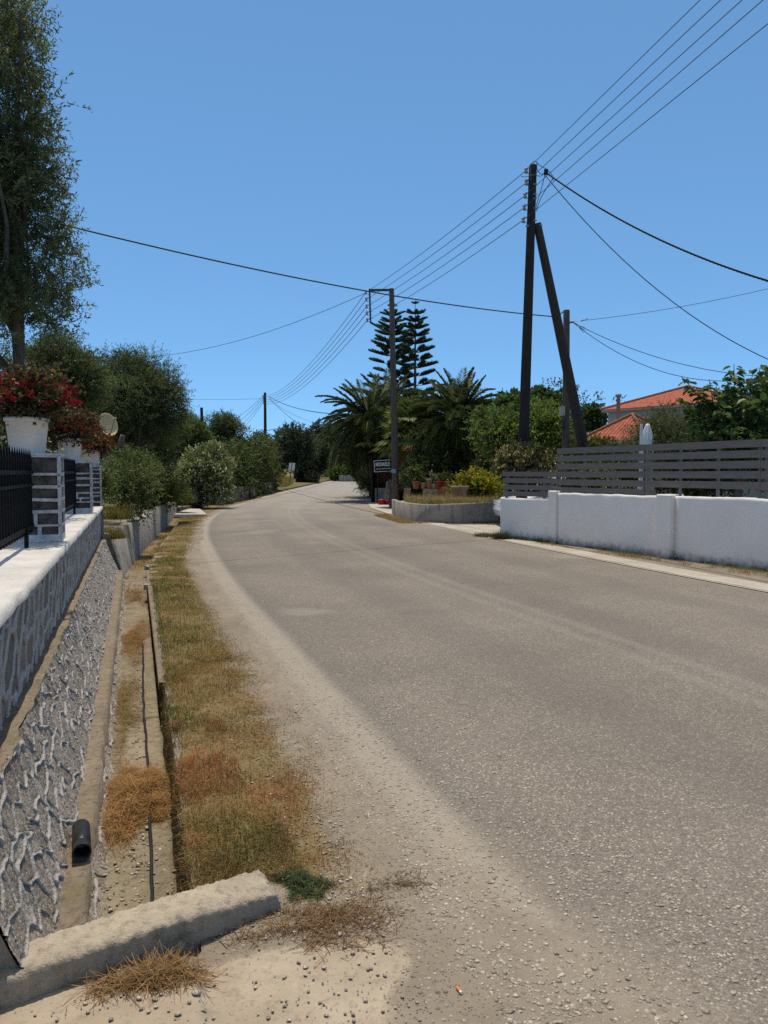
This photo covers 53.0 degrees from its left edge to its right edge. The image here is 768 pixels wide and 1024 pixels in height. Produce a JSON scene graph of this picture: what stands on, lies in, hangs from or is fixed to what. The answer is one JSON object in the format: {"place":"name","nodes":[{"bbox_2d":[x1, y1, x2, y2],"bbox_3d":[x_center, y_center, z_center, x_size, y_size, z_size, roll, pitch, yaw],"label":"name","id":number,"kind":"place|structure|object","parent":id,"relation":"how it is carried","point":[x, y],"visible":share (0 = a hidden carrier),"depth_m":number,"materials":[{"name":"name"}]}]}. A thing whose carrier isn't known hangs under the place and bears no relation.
{"place":"outdoors","nodes":[
{"label":"outdoors","id":0,"kind":"place"},
{"bbox_2d":[106,516,466,902],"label":"verge grass","id":1,"kind":"structure","parent":0,"point":[269,858],"depth_m":4.09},
{"bbox_2d":[0,467,767,1023],"bbox_3d":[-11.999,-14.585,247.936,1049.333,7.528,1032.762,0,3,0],"label":"ground","id":2,"kind":"structure","parent":0,"point":[234,997],"depth_m":2.74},
{"bbox_2d":[0,328,28,429],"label":"olive tree","id":3,"kind":"object","parent":2,"relation":"on","point":[6,345],"visible":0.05,"depth_m":19.88,"materials":[{"name":"green plant"}]},
{"bbox_2d":[0,424,65,452],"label":"shrub","id":4,"kind":"object","parent":2,"relation":"on","point":[3,438],"visible":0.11,"depth_m":8.00,"materials":[{"name":"green plant"}]},
{"bbox_2d":[0,0,103,372],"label":"olive tree","id":5,"kind":"object","parent":2,"relation":"on","point":[21,152],"visible":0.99,"depth_m":9.76,"materials":[{"name":"green plant"}]},
{"bbox_2d":[0,320,123,420],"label":"olive tree","id":6,"kind":"object","parent":2,"relation":"on","point":[81,365],"visible":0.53,"depth_m":16.60,"materials":[{"name":"green plant"}]},
{"bbox_2d":[0,506,125,969],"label":"garden wall","id":7,"kind":"structure","parent":2,"relation":"on","point":[56,600],"depth_m":3.91,"materials":[{"name":"stone"}]},
{"bbox_2d":[0,444,34,549],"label":"iron railing","id":8,"kind":"object","parent":7,"relation":"on","point":[16,508],"visible":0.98,"depth_m":5.41,"materials":[{"name":"black metal"}]},
{"bbox_2d":[13,453,65,542],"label":"stone pillar","id":9,"kind":"structure","parent":7,"relation":"on","point":[48,497],"depth_m":6.32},
{"bbox_2d":[0,359,86,452],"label":"potted geranium","id":10,"kind":"object","parent":9,"relation":"on","point":[33,403],"visible":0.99,"depth_m":6.25,"materials":[{"name":"red plant"}]},
{"bbox_2d":[64,457,76,514],"bbox_3d":[-3.671,-0.255,8.775,0.045,0.770,4.540,-1,3,-18],"label":"iron railing","id":11,"kind":"object","parent":7,"relation":"on","point":[70,473],"visible":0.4,"depth_m":9.97,"materials":[{"name":"black metal"}]},
{"bbox_2d":[66,460,93,512],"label":"stone pillar","id":12,"kind":"structure","parent":7,"relation":"on","point":[84,485],"depth_m":10.97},
{"bbox_2d":[46,405,108,459],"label":"potted geranium","id":13,"kind":"object","parent":12,"relation":"on","point":[76,429],"visible":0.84,"depth_m":10.92,"materials":[{"name":"red plant"}]},
{"bbox_2d":[72,819,91,861],"bbox_3d":[-1.309,1.417,3.332,0.076,0.081,0.241,-1,3,-22],"label":"drain pipe","id":14,"kind":"object","parent":7,"relation":"attached to","point":[81,843],"visible":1,"depth_m":3.29,"materials":[{"name":"black plastic"}]},
{"bbox_2d":[93,465,101,506],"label":"stone pillar","id":15,"kind":"structure","parent":7,"relation":"on","point":[97,485],"depth_m":13.98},
{"bbox_2d":[80,428,119,464],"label":"potted geranium","id":16,"kind":"object","parent":15,"relation":"on","point":[96,450],"visible":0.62,"depth_m":13.93,"materials":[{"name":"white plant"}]},
{"bbox_2d":[99,457,123,502],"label":"bush","id":17,"kind":"object","parent":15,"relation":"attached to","point":[105,483],"visible":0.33,"depth_m":14.52,"materials":[{"name":"green plant"}]},
{"bbox_2d":[58,570,122,929],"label":"channel kerb","id":18,"kind":"structure","parent":2,"relation":"on","point":[75,903],"depth_m":4.09,"materials":[{"name":"concrete"}]},
{"bbox_2d":[46,353,155,465],"bbox_3d":[-10.523,-3.185,27.955,4.734,5.578,5.446,-2,3,-32],"label":"olive tree","id":19,"kind":"object","parent":2,"relation":"on","point":[101,458],"visible":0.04,"depth_m":27.30,"materials":[{"name":"green plant"}]},
{"bbox_2d":[99,413,117,467],"bbox_3d":[-7.066,-1.438,19.891,0.479,2.234,0.462,0,3,0],"label":"satellite dish","id":20,"kind":"object","parent":2,"relation":"on","point":[109,420],"visible":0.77,"depth_m":19.95,"materials":[{"name":"beige paint"}]},
{"bbox_2d":[104,520,132,539],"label":"bank grass","id":21,"kind":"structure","parent":2,"relation":"on","point":[117,533],"depth_m":13.23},
{"bbox_2d":[99,440,172,491],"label":"shrub","id":22,"kind":"object","parent":2,"relation":"on","point":[129,455],"visible":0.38,"depth_m":20.73,"materials":[{"name":"green plant"}]},
{"bbox_2d":[102,455,171,530],"bbox_3d":[-5.410,-0.401,16.481,1.752,1.654,1.618,0,3,0],"label":"shrub","id":23,"kind":"object","parent":2,"relation":"on","point":[134,489],"visible":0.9,"depth_m":16.33,"materials":[{"name":"green plant"}]},
{"bbox_2d":[102,597,176,916],"bbox_3d":[-2.506,1.509,7.764,0.366,0.123,11.050,-1,3,-18],"label":"channel bed","id":24,"kind":"object","parent":2,"relation":"on","point":[134,615],"visible":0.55,"depth_m":4.25,"materials":[{"name":"concrete"}]},
{"bbox_2d":[111,667,153,777],"bbox_3d":[-1.938,1.539,5.821,0.468,0.098,3.150,-1,3,-16],"label":"dry grass heap","id":25,"kind":"object","parent":24,"relation":"on","point":[124,711],"visible":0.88,"depth_m":5.96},
{"bbox_2d":[99,756,171,863],"bbox_3d":[-1.343,1.581,4.317,0.778,0.170,1.525,0,3,0],"label":"dry grass heap","id":26,"kind":"object","parent":24,"relation":"on","point":[128,787],"visible":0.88,"depth_m":4.25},
{"bbox_2d":[120,613,151,670],"bbox_3d":[-2.772,1.384,8.576,0.516,0.126,3.139,-1,3,-12],"label":"dry grass heap","id":27,"kind":"object","parent":24,"relation":"on","point":[137,639],"visible":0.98,"depth_m":8.42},
{"bbox_2d":[123,584,148,609],"bbox_3d":[-3.688,1.241,11.571,0.759,0.125,3.436,-1,3,-15],"label":"dry grass heap","id":28,"kind":"object","parent":24,"relation":"on","point":[135,596],"visible":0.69,"depth_m":11.34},
{"bbox_2d":[142,642,153,901],"bbox_3d":[-1.721,1.553,5.553,0.037,0.030,5.760,-1,3,-18],"label":"hose","id":29,"kind":"object","parent":24,"relation":"on","point":[150,842],"visible":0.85,"depth_m":4.07,"materials":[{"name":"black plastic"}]},
{"bbox_2d":[0,870,281,1009],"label":"concrete block","id":30,"kind":"structure","parent":2,"relation":"on","point":[65,957],"depth_m":2.56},
{"bbox_2d":[104,502,177,576],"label":"retaining wall","id":31,"kind":"structure","parent":2,"relation":"on","point":[126,552],"depth_m":16.33,"materials":[{"name":"concrete"}]},
{"bbox_2d":[103,498,140,519],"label":"bank grass","id":32,"kind":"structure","parent":31,"relation":"on","point":[115,513],"depth_m":15.11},
{"bbox_2d":[86,339,196,503],"bbox_3d":[-7.951,-2.927,24.851,3.780,5.327,3.509,-2,4,-35],"label":"olive tree","id":33,"kind":"object","parent":2,"relation":"on","point":[146,397],"visible":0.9,"depth_m":24.41,"materials":[{"name":"green plant"}]},
{"bbox_2d":[61,938,232,1011],"bbox_3d":[-0.741,1.465,2.441,0.540,0.117,0.304,-1,3,-12],"label":"dry grass heap","id":34,"kind":"object","parent":2,"relation":"on","point":[146,975],"visible":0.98,"depth_m":2.43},
{"bbox_2d":[115,414,183,477],"bbox_3d":[-9.720,-2.327,30.932,3.327,3.805,3.554,0,3,0],"label":"shrub","id":35,"kind":"object","parent":2,"relation":"on","point":[163,453],"visible":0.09,"depth_m":30.60,"materials":[{"name":"green plant"}]},
{"bbox_2d":[146,570,166,685],"bbox_3d":[-2.778,1.153,9.262,0.069,0.084,7.200,-1,3,-18],"label":"channel edge","id":36,"kind":"object","parent":2,"relation":"on","point":[158,656],"visible":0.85,"depth_m":7.54,"materials":[{"name":"concrete"}]},
{"bbox_2d":[136,471,193,515],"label":"shrub","id":37,"kind":"object","parent":2,"relation":"on","point":[181,490],"visible":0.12,"depth_m":25.12,"materials":[{"name":"green plant"}]},
{"bbox_2d":[148,457,189,501],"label":"broom bush","id":38,"kind":"object","parent":2,"relation":"on","point":[170,490],"visible":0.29,"depth_m":23.67,"materials":[{"name":"green plant"}]},
{"bbox_2d":[174,509,206,516],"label":"concrete slab","id":39,"kind":"structure","parent":2,"relation":"on","point":[191,512],"depth_m":28.45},
{"bbox_2d":[170,411,217,467],"bbox_3d":[-10.293,-3.155,39.743,2.894,4.272,3.846,-3,4,-44],"label":"olive tree","id":40,"kind":"object","parent":2,"relation":"on","point":[200,433],"visible":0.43,"depth_m":39.10,"materials":[{"name":"green plant"}]},
{"bbox_2d":[171,439,238,507],"bbox_3d":[-8.206,-1.736,34.425,3.293,3.301,2.612,0,3,0],"label":"flowering shrub","id":41,"kind":"object","parent":2,"relation":"on","point":[213,477],"visible":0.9,"depth_m":34.05,"materials":[{"name":"green plant"}]},
{"bbox_2d":[199,408,253,445],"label":"olive tree","id":42,"kind":"object","parent":2,"relation":"on","point":[227,425],"visible":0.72,"depth_m":49.23,"materials":[{"name":"green plant"}]},
{"bbox_2d":[203,429,284,504],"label":"ivy hedge","id":43,"kind":"object","parent":2,"relation":"on","point":[255,459],"visible":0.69,"depth_m":48.56,"materials":[{"name":"green plant"}]},
{"bbox_2d":[215,481,276,504],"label":"wall","id":44,"kind":"structure","parent":2,"relation":"on","point":[238,497],"depth_m":43.48,"materials":[{"name":"concrete"}]},
{"bbox_2d":[271,420,322,478],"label":"olive tree","id":45,"kind":"object","parent":2,"relation":"on","point":[295,443],"visible":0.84,"depth_m":102.44,"materials":[{"name":"green plant"}]},
{"bbox_2d":[292,460,319,483],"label":"hedge","id":46,"kind":"object","parent":2,"relation":"on","point":[306,472],"visible":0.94,"depth_m":83.30,"materials":[{"name":"green plant"}]},
{"bbox_2d":[270,865,343,904],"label":"green weed clump","id":47,"kind":"object","parent":2,"relation":"on","point":[297,886],"visible":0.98,"depth_m":2.97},
{"bbox_2d":[307,433,332,472],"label":"olive tree","id":48,"kind":"object","parent":2,"relation":"on","point":[321,463],"visible":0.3,"depth_m":111.00,"materials":[{"name":"green plant"}]},
{"bbox_2d":[208,887,449,964],"bbox_3d":[-0.295,1.595,2.751,1.069,0.356,0.507,0,3,0],"label":"dry grass heap","id":49,"kind":"object","parent":2,"relation":"on","point":[317,923],"visible":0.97,"depth_m":2.72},
{"bbox_2d":[324,460,351,480],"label":"shrub","id":50,"kind":"object","parent":2,"relation":"on","point":[335,472],"visible":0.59,"depth_m":94.66,"materials":[{"name":"green plant"}]},
{"bbox_2d":[349,463,370,497],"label":"oleander","id":51,"kind":"object","parent":2,"relation":"on","point":[362,481],"visible":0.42,"depth_m":45.61,"materials":[{"name":"green plant"}]},
{"bbox_2d":[310,373,416,500],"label":"date palm","id":52,"kind":"object","parent":2,"relation":"on","point":[349,439],"visible":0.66,"depth_m":40.89,"materials":[{"name":"green plant"}]},
{"bbox_2d":[366,501,392,514],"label":"forecourt","id":53,"kind":"structure","parent":2,"relation":"on","point":[382,508],"depth_m":34.65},
{"bbox_2d":[353,405,412,487],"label":"fan palm","id":54,"kind":"object","parent":53,"relation":"on","point":[383,477],"visible":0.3,"depth_m":40.37,"materials":[{"name":"green plant"}]},
{"bbox_2d":[374,460,391,502],"bbox_3d":[0.170,-1.569,39.558,1.388,2.286,0.196,0,3,6],"label":"shop sign","id":55,"kind":"object","parent":53,"relation":"on","point":[381,465],"visible":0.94,"depth_m":39.47,"materials":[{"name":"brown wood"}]},
{"bbox_2d":[367,456,403,502],"bbox_3d":[0.900,-1.658,41.394,3.500,2.670,3.650,0,3,0],"label":"shop stall","id":56,"kind":"object","parent":53,"relation":"on","point":[381,492],"visible":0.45,"depth_m":39.94},
{"bbox_2d":[369,392,437,496],"bbox_3d":[1.412,-3.031,35.008,3.841,5.251,4.242,-2,4,-40],"label":"fan palm","id":57,"kind":"object","parent":53,"relation":"on","point":[404,421],"visible":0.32,"depth_m":34.26,"materials":[{"name":"green plant"}]},
{"bbox_2d":[397,447,469,496],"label":"shrub","id":58,"kind":"object","parent":53,"relation":"on","point":[436,465],"visible":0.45,"depth_m":31.90,"materials":[{"name":"green plant"}]},
{"bbox_2d":[364,288,399,500],"bbox_3d":[-0.063,-4.553,31.938,1.505,9.394,0.358,-1,3,-14],"label":"utility pole","id":59,"kind":"object","parent":2,"relation":"on","point":[395,460],"visible":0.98,"depth_m":31.98,"materials":[{"name":"grey wood"}]},
{"bbox_2d":[346,368,428,437],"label":"date palm","id":60,"kind":"object","parent":2,"relation":"on","point":[387,379],"visible":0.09,"depth_m":44.34,"materials":[{"name":"green plant"}]},
{"bbox_2d":[362,303,419,402],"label":"norfolk pine","id":61,"kind":"object","parent":2,"relation":"on","point":[385,348],"visible":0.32,"depth_m":56.13,"materials":[{"name":"green plant"}]},
{"bbox_2d":[396,301,438,395],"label":"norfolk pine","id":62,"kind":"object","parent":2,"relation":"on","point":[422,363],"visible":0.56,"depth_m":54.21,"materials":[{"name":"green plant"}]},
{"bbox_2d":[392,499,499,523],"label":"planter wall","id":63,"kind":"structure","parent":2,"relation":"on","point":[462,513],"depth_m":24.58,"materials":[{"name":"concrete"}]},
{"bbox_2d":[399,367,499,469],"bbox_3d":[3.026,-3.385,33.919,4.897,5.977,5.025,-2,3,-32],"label":"date palm","id":64,"kind":"object","parent":2,"relation":"on","point":[454,402],"visible":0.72,"depth_m":32.88,"materials":[{"name":"green plant"}]},
{"bbox_2d":[461,399,548,483],"bbox_3d":[3.992,-1.660,24.760,2.813,3.980,3.071,-2,3,-27],"label":"shrub","id":65,"kind":"object","parent":2,"relation":"on","point":[496,428],"visible":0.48,"depth_m":24.37,"materials":[{"name":"green plant"}]},
{"bbox_2d":[466,444,549,496],"bbox_3d":[4.885,-1.517,30.126,2.868,3.180,3.190,-1,3,-17],"label":"shrub","id":66,"kind":"object","parent":2,"relation":"on","point":[479,461],"visible":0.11,"depth_m":29.69,"materials":[{"name":"green plant"}]},
{"bbox_2d":[488,383,570,490],"bbox_3d":[5.736,-2.477,29.994,3.467,5.076,3.025,0,3,0],"label":"fig tree","id":67,"kind":"object","parent":2,"relation":"on","point":[541,391],"visible":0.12,"depth_m":29.48,"materials":[{"name":"green plant"}]},
{"bbox_2d":[516,161,553,497],"bbox_3d":[3.836,-4.072,19.772,0.885,9.563,0.400,0,3,0],"label":"utility pole","id":68,"kind":"object","parent":2,"relation":"on","point":[524,406],"visible":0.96,"depth_m":19.66,"materials":[{"name":"brown wood"}]},
{"bbox_2d":[535,222,588,454],"bbox_3d":[5.002,-3.634,20.663,2.848,7.665,0.326,-2,4,-38],"label":"pole strut","id":69,"kind":"object","parent":68,"relation":"attached to","point":[575,409],"visible":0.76,"depth_m":20.36,"materials":[{"name":"brown wood"}]},
{"bbox_2d":[530,0,699,166],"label":"overhead wire","id":70,"kind":"object","parent":68,"relation":"attached to","point":[618,79],"visible":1,"depth_m":15.07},
{"bbox_2d":[527,0,720,181],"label":"overhead wire","id":71,"kind":"object","parent":68,"relation":"attached to","point":[630,84],"visible":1,"depth_m":14.65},
{"bbox_2d":[526,0,741,194],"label":"overhead wire","id":72,"kind":"object","parent":68,"relation":"attached to","point":[642,89],"visible":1,"depth_m":14.22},
{"bbox_2d":[525,0,762,206],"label":"overhead wire","id":73,"kind":"object","parent":68,"relation":"attached to","point":[654,94],"visible":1,"depth_m":13.79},
{"bbox_2d":[525,23,767,218],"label":"overhead wire","id":74,"kind":"object","parent":68,"relation":"attached to","point":[658,111],"visible":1,"depth_m":13.72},
{"bbox_2d":[545,175,767,359],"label":"overhead cable","id":75,"kind":"object","parent":68,"relation":"attached to","point":[650,283],"visible":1,"depth_m":18.64,"materials":[{"name":"rubber"}]},
{"bbox_2d":[548,173,767,281],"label":"overhead cable","id":76,"kind":"object","parent":68,"relation":"attached to","point":[672,245],"visible":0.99,"depth_m":16.89,"materials":[{"name":"rubber"}]},
{"bbox_2d":[505,396,588,478],"bbox_3d":[5.133,-1.688,24.476,2.828,4.066,2.782,0,3,0],"label":"shrub","id":77,"kind":"object","parent":2,"relation":"on","point":[550,420],"visible":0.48,"depth_m":23.76,"materials":[{"name":"green plant"}]},
{"bbox_2d":[374,512,767,576],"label":"roadside weeds","id":78,"kind":"object","parent":2,"relation":"on","point":[402,521],"visible":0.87,"depth_m":15.84,"materials":[{"name":"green plant"}]},
{"bbox_2d":[559,309,587,471],"bbox_3d":[5.462,-2.669,22.346,0.758,6.330,0.323,0,3,0],"label":"utility pole","id":79,"kind":"object","parent":2,"relation":"on","point":[564,410],"visible":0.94,"depth_m":22.27,"materials":[{"name":"grey wood"}]},
{"bbox_2d":[51,221,563,316],"bbox_3d":[-0.326,-5.338,17.841,14.155,0.502,0.129,-2,4,-39],"label":"overhead cable","id":80,"kind":"object","parent":79,"relation":"attached to","point":[288,275],"visible":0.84,"depth_m":16.30,"materials":[{"name":"rubber"}]},
{"bbox_2d":[545,424,612,454],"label":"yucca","id":81,"kind":"object","parent":2,"relation":"on","point":[574,443],"visible":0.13,"depth_m":22.28,"materials":[{"name":"green plant"}]},
{"bbox_2d":[535,377,625,476],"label":"olive tree","id":82,"kind":"object","parent":2,"relation":"on","point":[560,381],"visible":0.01,"depth_m":59.98,"materials":[{"name":"green plant"}]},
{"bbox_2d":[580,401,607,432],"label":"fig tree","id":83,"kind":"object","parent":2,"relation":"on","point":[594,417],"visible":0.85,"depth_m":49.09,"materials":[{"name":"green plant"}]},
{"bbox_2d":[572,461,626,488],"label":"shrub","id":84,"kind":"object","parent":2,"relation":"on","point":[594,478],"visible":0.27,"depth_m":18.35,"materials":[{"name":"green plant"}]},
{"bbox_2d":[500,491,767,571],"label":"boundary wall","id":85,"kind":"structure","parent":2,"relation":"on","point":[724,531],"depth_m":14.82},
{"bbox_2d":[503,472,557,498],"bbox_3d":[3.477,-0.629,18.304,0.068,0.660,1.714,-2,4,-37],"label":"slat fence","id":86,"kind":"object","parent":85,"relation":"on","point":[526,487],"visible":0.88,"depth_m":18.29,"materials":[{"name":"paint"}]},
{"bbox_2d":[556,444,646,495],"bbox_3d":[4.567,-0.871,16.399,0.068,1.040,2.760,-1,3,-25],"label":"slat fence","id":87,"kind":"object","parent":85,"relation":"on","point":[613,457],"visible":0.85,"depth_m":16.20,"materials":[{"name":"paint"}]},
{"bbox_2d":[645,439,762,497],"bbox_3d":[5.710,-0.756,13.955,0.068,1.020,2.620,-1,3,-25],"label":"slat fence","id":88,"kind":"object","parent":85,"relation":"on","point":[717,465],"visible":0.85,"depth_m":13.77,"materials":[{"name":"paint"}]},
{"bbox_2d":[760,439,767,498],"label":"slat fence","id":89,"kind":"object","parent":85,"relation":"on","point":[764,474],"visible":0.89,"depth_m":12.69,"materials":[{"name":"paint"}]},
{"bbox_2d":[637,424,653,490],"bbox_3d":[6.480,-0.774,18.985,0.560,2.800,0.560,0,3,0],"label":"closed parasol","id":90,"kind":"object","parent":2,"relation":"on","point":[647,435],"visible":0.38,"depth_m":18.85,"materials":[{"name":"fabric"}]},
{"bbox_2d":[587,385,763,497],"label":"house","id":91,"kind":"structure","parent":2,"relation":"on","point":[620,414],"depth_m":43.06,"materials":[{"name":"tile"}]},
{"bbox_2d":[635,424,750,496],"bbox_3d":[7.628,-0.782,18.561,2.543,2.866,2.599,-3,4,-42],"label":"shrub","id":92,"kind":"object","parent":2,"relation":"on","point":[694,492],"visible":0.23,"depth_m":18.23,"materials":[{"name":"green plant"}]},
{"bbox_2d":[670,365,767,496],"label":"mulberry tree","id":93,"kind":"object","parent":2,"relation":"on","point":[748,423],"visible":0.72,"depth_m":16.95,"materials":[{"name":"green plant"}]},
{"bbox_2d":[711,364,767,496],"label":"olive tree","id":94,"kind":"object","parent":2,"relation":"on","point":[732,399],"visible":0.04,"depth_m":30.02,"materials":[{"name":"green plant"}]},
{"bbox_2d":[0,0,767,463],"label":"sky","id":95,"kind":"structure","parent":0,"point":[337,142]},
{"bbox_2d":[15,548,767,1023],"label":"gravel","id":96,"kind":"structure","parent":0,"point":[507,946],"depth_m":2.93,"materials":[{"name":"gravel"}]},
{"bbox_2d":[349,865,443,899],"bbox_3d":[0.035,1.449,2.990,0.386,0.056,0.222,-1,3,-26],"label":"dry grass heap","id":97,"kind":"object","parent":96,"relation":"on","point":[403,884],"visible":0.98,"depth_m":2.99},
{"bbox_2d":[436,524,499,533],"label":"driveway","id":98,"kind":"structure","parent":0,"point":[492,528],"depth_m":22.20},
{"bbox_2d":[490,438,562,497],"bbox_3d":[3.593,-0.640,19.534,1.890,2.480,1.617,0,3,0],"label":"shrub","id":99,"kind":"object","parent":98,"relation":"on","point":[527,457],"visible":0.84,"depth_m":19.32,"materials":[{"name":"green plant"}]},
{"bbox_2d":[493,477,574,515],"bbox_3d":[5.350,-0.329,22.913,4.020,1.510,1.772,0,3,0],"label":"parked car","id":100,"kind":"object","parent":98,"relation":"on","point":[496,507],"visible":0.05,"depth_m":22.69,"materials":[{"name":"paint"}]},
{"bbox_2d":[561,440,638,488],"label":"shrub","id":101,"kind":"object","parent":98,"relation":"on","point":[602,453],"visible":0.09,"depth_m":20.21,"materials":[{"name":"green plant"}]},
{"bbox_2d":[570,431,633,471],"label":"shrub","id":102,"kind":"object","parent":98,"relation":"on","point":[608,439],"visible":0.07,"depth_m":22.65,"materials":[{"name":"green plant"}]},
{"bbox_2d":[618,396,707,493],"bbox_3d":[8.163,-1.406,21.874,3.135,3.772,2.818,-1,3,-25],"label":"olive tree","id":103,"kind":"object","parent":98,"relation":"on","point":[667,424],"visible":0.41,"depth_m":21.61,"materials":[{"name":"green plant"}]},
{"bbox_2d":[193,480,767,1023],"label":"road","id":104,"kind":"structure","parent":0,"point":[637,698],"depth_m":4.95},
{"bbox_2d":[426,522,767,591],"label":"pavement","id":105,"kind":"structure","parent":0,"point":[748,584],"depth_m":13.16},
{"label":"planter bed","id":106,"kind":"structure","parent":0,"visible":0},
{"bbox_2d":[404,492,502,506],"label":"dry grass","id":107,"kind":"structure","parent":106,"relation":"on","point":[442,499],"depth_m":25.52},
{"bbox_2d":[423,489,503,497],"bbox_3d":[3.050,-0.605,29.558,3.100,0.580,0.300,0,3,0],"label":"brick ledge","id":108,"kind":"object","parent":106,"relation":"on","point":[431,492],"visible":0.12,"depth_m":29.40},
{"bbox_2d":[404,464,426,488],"bbox_3d":[1.221,-1.371,29.573,0.943,0.948,0.848,0,3,0],"label":"flower pot","id":109,"kind":"object","parent":108,"relation":"on","point":[415,472],"visible":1,"depth_m":29.42,"materials":[{"name":"ceramic"}]},
{"bbox_2d":[441,465,505,499],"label":"bush","id":110,"kind":"object","parent":106,"relation":"on","point":[481,482],"visible":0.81,"depth_m":27.94,"materials":[{"name":"yellow plant"}]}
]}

